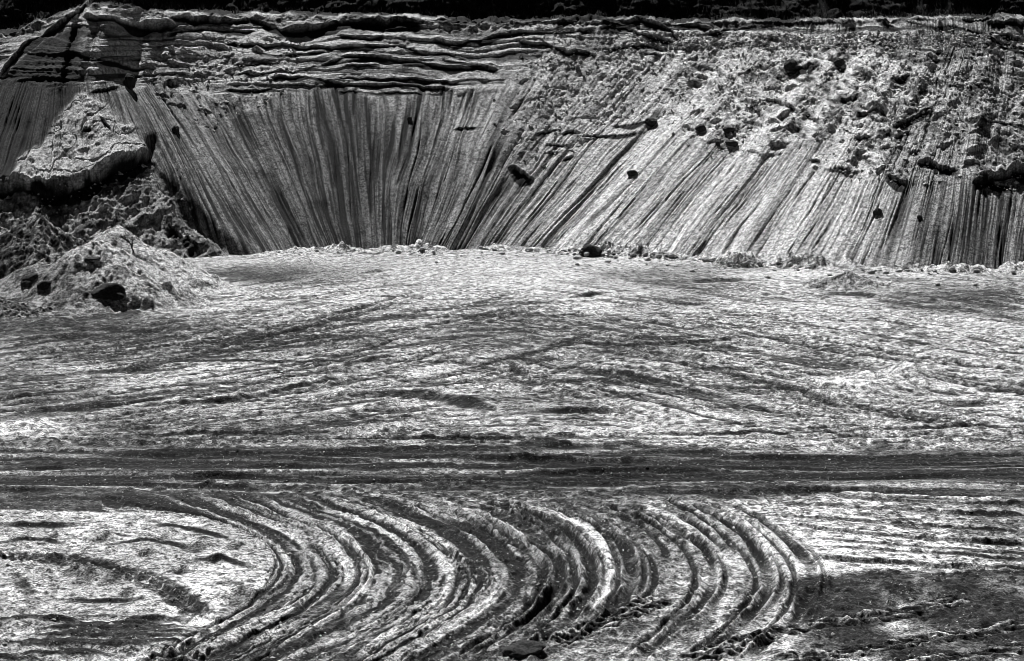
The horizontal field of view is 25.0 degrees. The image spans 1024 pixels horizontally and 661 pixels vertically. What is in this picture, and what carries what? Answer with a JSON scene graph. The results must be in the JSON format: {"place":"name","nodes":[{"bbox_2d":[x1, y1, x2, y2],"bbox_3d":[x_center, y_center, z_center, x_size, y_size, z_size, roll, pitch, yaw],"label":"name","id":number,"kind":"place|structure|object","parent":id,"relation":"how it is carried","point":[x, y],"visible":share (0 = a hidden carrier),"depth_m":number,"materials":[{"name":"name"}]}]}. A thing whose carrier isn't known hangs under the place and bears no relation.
{"place":"outdoors","nodes":[
{"label":"outdoors","id":0,"kind":"place"},
{"bbox_2d":[0,239,1023,660],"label":"ground","id":1,"kind":"structure","parent":0,"point":[572,461],"depth_m":96.32,"materials":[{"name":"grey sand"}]},
{"bbox_2d":[0,297,54,318],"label":"sand heap","id":2,"kind":"object","parent":1,"relation":"on","point":[12,308],"visible":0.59,"depth_m":143.86,"materials":[{"name":"grey sand"}]},
{"bbox_2d":[0,213,85,278],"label":"sand heap","id":3,"kind":"object","parent":1,"relation":"on","point":[37,239],"visible":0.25,"depth_m":162.48,"materials":[{"name":"grey sand"}]},
{"bbox_2d":[2,240,211,315],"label":"sand heap","id":4,"kind":"object","parent":1,"relation":"on","point":[75,277],"visible":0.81,"depth_m":148.46,"materials":[{"name":"grey sand"}]},
{"bbox_2d":[20,273,37,286],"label":"boulder","id":5,"kind":"object","parent":4,"relation":"on","point":[27,280],"visible":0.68,"depth_m":151.62,"materials":[{"name":"black stone"}]},
{"bbox_2d":[37,280,51,290],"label":"boulder","id":6,"kind":"object","parent":4,"relation":"on","point":[43,285],"visible":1,"depth_m":148.23,"materials":[{"name":"black stone"}]},
{"bbox_2d":[84,257,99,259],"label":"boulder","id":7,"kind":"object","parent":4,"relation":"on","point":[93,258],"visible":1,"depth_m":149.29,"materials":[{"name":"grey stone"}]},
{"bbox_2d":[91,283,124,300],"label":"boulder","id":8,"kind":"object","parent":4,"relation":"on","point":[113,291],"visible":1,"depth_m":146.37,"materials":[{"name":"black stone"}]},
{"bbox_2d":[0,224,239,294],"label":"sand heap","id":9,"kind":"object","parent":1,"relation":"on","point":[193,278],"visible":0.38,"depth_m":158.44,"materials":[{"name":"grey sand"}]},
{"bbox_2d":[116,231,136,253],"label":"dead shrub","id":10,"kind":"object","parent":9,"relation":"on","point":[128,241],"visible":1,"depth_m":157.60,"materials":[{"name":"black plant"}]},
{"bbox_2d":[404,248,442,256],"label":"sand heap","id":11,"kind":"object","parent":1,"relation":"on","point":[422,253],"visible":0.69,"depth_m":182.02,"materials":[{"name":"grey sand"}]},
{"bbox_2d":[502,640,545,658],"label":"boulder","id":12,"kind":"object","parent":1,"relation":"on","point":[522,649],"visible":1,"depth_m":66.38,"materials":[{"name":"grey stone"}]},
{"bbox_2d":[579,244,601,256],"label":"boulder","id":13,"kind":"object","parent":1,"relation":"on","point":[594,251],"visible":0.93,"depth_m":181.31,"materials":[{"name":"black stone"}]},
{"bbox_2d":[573,241,620,251],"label":"rubble heap","id":14,"kind":"object","parent":1,"relation":"on","point":[605,245],"visible":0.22,"depth_m":183.52,"materials":[{"name":"grey stone"}]},
{"bbox_2d":[709,252,764,267],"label":"rubble heap","id":15,"kind":"object","parent":1,"relation":"on","point":[735,258],"visible":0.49,"depth_m":173.37,"materials":[{"name":"grey stone"}]},
{"bbox_2d":[800,271,900,291],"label":"sand heap","id":16,"kind":"object","parent":1,"relation":"on","point":[839,282],"visible":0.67,"depth_m":159.17,"materials":[{"name":"grey sand"}]},
{"bbox_2d":[0,0,1023,268],"bbox_3d":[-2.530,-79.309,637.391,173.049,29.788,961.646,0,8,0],"label":"quarry slope","id":17,"kind":"structure","parent":0,"point":[330,144],"depth_m":194.51,"materials":[{"name":"grey stone"}]},
{"bbox_2d":[123,73,134,90],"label":"boulder","id":18,"kind":"object","parent":17,"relation":"on","point":[129,81],"visible":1,"depth_m":197.21,"materials":[{"name":"black stone"}]},
{"bbox_2d":[172,126,178,132],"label":"boulder","id":19,"kind":"object","parent":17,"relation":"on","point":[175,129],"visible":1,"depth_m":194.02,"materials":[{"name":"black stone"}]},
{"bbox_2d":[0,0,1020,29],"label":"scrub","id":20,"kind":"object","parent":17,"relation":"on","point":[933,13],"visible":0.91,"depth_m":211.34,"materials":[{"name":"black plant"}]},
{"bbox_2d":[0,28,1023,256],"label":"rubble","id":21,"kind":"object","parent":17,"relation":"on","point":[937,35],"visible":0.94,"depth_m":196.73,"materials":[{"name":"grey stone"}]},
{"bbox_2d":[627,170,637,175],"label":"boulder","id":22,"kind":"object","parent":17,"relation":"on","point":[631,172],"visible":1,"depth_m":192.96,"materials":[{"name":"black stone"}]},
{"bbox_2d":[645,118,656,125],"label":"boulder","id":23,"kind":"object","parent":17,"relation":"on","point":[651,121],"visible":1,"depth_m":200.41,"materials":[{"name":"black stone"}]},
{"bbox_2d":[695,124,705,131],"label":"boulder","id":24,"kind":"object","parent":17,"relation":"on","point":[700,127],"visible":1,"depth_m":197.02,"materials":[{"name":"black stone"}]},
{"bbox_2d":[723,126,734,133],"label":"boulder","id":25,"kind":"object","parent":17,"relation":"on","point":[727,129],"visible":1,"depth_m":195.48,"materials":[{"name":"black stone"}]},
{"bbox_2d":[725,140,737,146],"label":"boulder","id":26,"kind":"object","parent":17,"relation":"on","point":[733,143],"visible":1,"depth_m":193.77,"materials":[{"name":"black stone"}]},
{"bbox_2d":[783,59,796,70],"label":"boulder","id":27,"kind":"object","parent":17,"relation":"on","point":[789,64],"visible":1,"depth_m":202.49,"materials":[{"name":"black stone"}]},
{"bbox_2d":[834,57,844,66],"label":"boulder","id":28,"kind":"object","parent":17,"relation":"on","point":[838,61],"visible":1,"depth_m":199.88,"materials":[{"name":"black stone"}]},
{"bbox_2d":[873,208,881,214],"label":"boulder","id":29,"kind":"object","parent":17,"relation":"on","point":[877,211],"visible":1,"depth_m":177.69,"materials":[{"name":"black stone"}]}
]}

